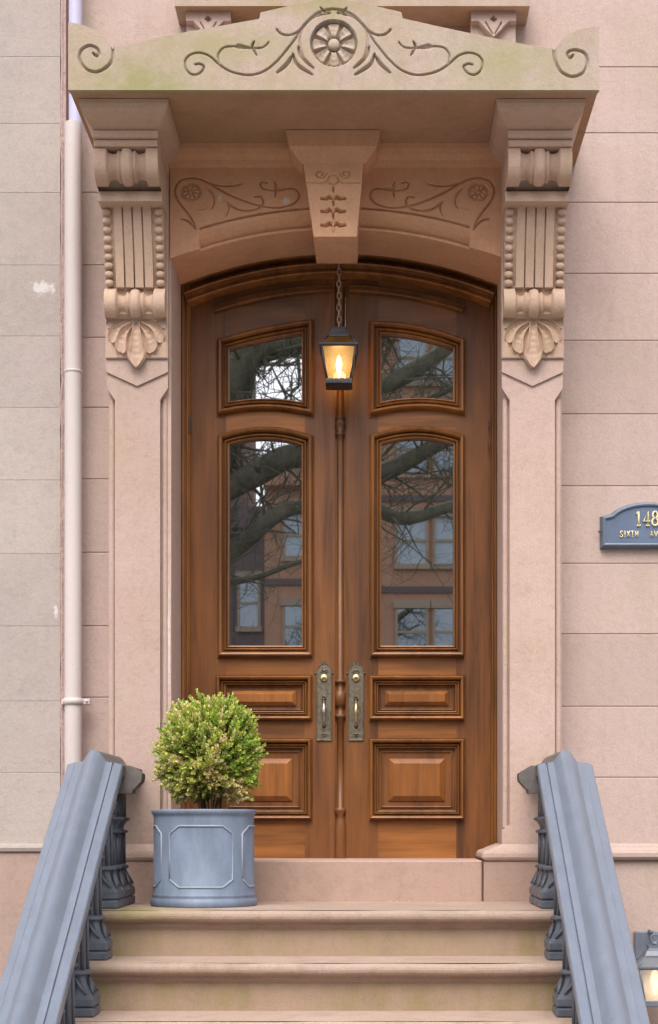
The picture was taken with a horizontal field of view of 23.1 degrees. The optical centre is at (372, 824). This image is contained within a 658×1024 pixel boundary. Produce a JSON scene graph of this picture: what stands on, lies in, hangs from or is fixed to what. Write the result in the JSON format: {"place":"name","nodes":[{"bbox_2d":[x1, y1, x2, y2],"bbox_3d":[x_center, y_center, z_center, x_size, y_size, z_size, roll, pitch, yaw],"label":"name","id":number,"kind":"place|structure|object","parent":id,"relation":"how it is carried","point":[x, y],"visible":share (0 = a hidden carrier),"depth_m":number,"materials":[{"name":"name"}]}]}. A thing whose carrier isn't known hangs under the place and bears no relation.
{"place":"outdoors","nodes":[
{"label":"outdoors","id":0,"kind":"place"},
{"bbox_2d":[0,0,68,981],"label":"neighbour house","id":1,"kind":"structure","parent":0,"point":[34,104],"depth_m":7.12,"materials":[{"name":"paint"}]},
{"bbox_2d":[61,0,90,771],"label":"drainpipe","id":2,"kind":"object","parent":1,"relation":"attached to","point":[73,701],"visible":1,"depth_m":7.05,"materials":[{"name":"beige metal"}]},
{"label":"pavement","id":3,"kind":"structure","parent":0,"visible":0},
{"bbox_2d":[75,901,571,1023],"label":"stone steps","id":4,"kind":"structure","parent":3,"relation":"on","point":[370,962],"depth_m":6.00,"materials":[{"name":"beige stone"}]},
{"bbox_2d":[0,750,144,1023],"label":"stair railing","id":5,"kind":"object","parent":4,"relation":"on","point":[81,879],"visible":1,"depth_m":5.80,"materials":[{"name":"grey paint"}]},
{"bbox_2d":[150,809,256,907],"bbox_3d":[-0.690,0.133,6.605,0.436,0.392,0.436,0,0,0],"label":"round planter","id":6,"kind":"object","parent":4,"relation":"on","point":[203,858],"visible":1,"depth_m":6.42,"materials":[{"name":"metal"}]},
{"bbox_2d":[150,688,268,808],"bbox_3d":[-0.672,-0.287,6.598,0.466,0.550,0.449,0,0,31],"label":"boxwood shrub","id":7,"kind":"object","parent":6,"relation":"on","point":[231,771],"visible":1,"depth_m":6.49,"materials":[{"name":"green plant"}]},
{"bbox_2d":[517,750,649,1023],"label":"stair railing","id":8,"kind":"object","parent":4,"relation":"on","point":[574,882],"visible":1,"depth_m":5.76,"materials":[{"name":"grey paint"}]},
{"bbox_2d":[82,0,657,1023],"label":"brownstone house","id":9,"kind":"structure","parent":3,"relation":"on","point":[608,468],"depth_m":7.18,"materials":[{"name":"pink stone"}]},
{"bbox_2d":[68,0,598,901],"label":"doorway surround","id":10,"kind":"object","parent":9,"relation":"attached to","point":[334,130],"visible":0.99,"depth_m":6.95,"materials":[{"name":"beige stone"}]},
{"bbox_2d":[319,263,357,389],"bbox_3d":[-0.150,-2.290,7.275,0.174,0.627,0.174,0,0,0],"label":"hanging lantern","id":11,"kind":"object","parent":10,"relation":"hanging from","point":[338,341],"visible":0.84,"depth_m":7.23,"materials":[{"name":"metal"}]},
{"bbox_2d":[181,255,496,859],"bbox_3d":[-0.160,-1.228,7.400,1.472,2.781,0.200,0,0,0],"label":"door frame","id":12,"kind":"object","parent":9,"relation":"attached to","point":[215,285],"visible":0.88,"depth_m":7.37,"materials":[{"name":"brown wood"}]},
{"bbox_2d":[191,279,345,857],"bbox_3d":[-0.477,-1.184,7.417,0.714,2.674,0.106,0,0,0],"label":"entrance door","id":13,"kind":"structure","parent":12,"relation":"attached to","point":[268,423],"depth_m":7.42,"materials":[{"name":"brown wood"}]},
{"bbox_2d":[341,279,489,857],"bbox_3d":[0.199,-1.184,7.417,0.690,2.674,0.106,0,0,0],"label":"entrance door","id":14,"kind":"structure","parent":12,"relation":"attached to","point":[416,689],"depth_m":7.42,"materials":[{"name":"brown wood"}]},
{"bbox_2d":[598,502,657,548],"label":"house number plaque","id":15,"kind":"object","parent":9,"relation":"attached to","point":[633,526],"visible":1,"depth_m":7.15,"materials":[{"name":"blue metal"}]},
{"bbox_2d":[633,929,657,1006],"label":"wall lantern","id":16,"kind":"object","parent":9,"relation":"attached to","point":[645,945],"depth_m":6.95,"materials":[{"name":"grey paint"}]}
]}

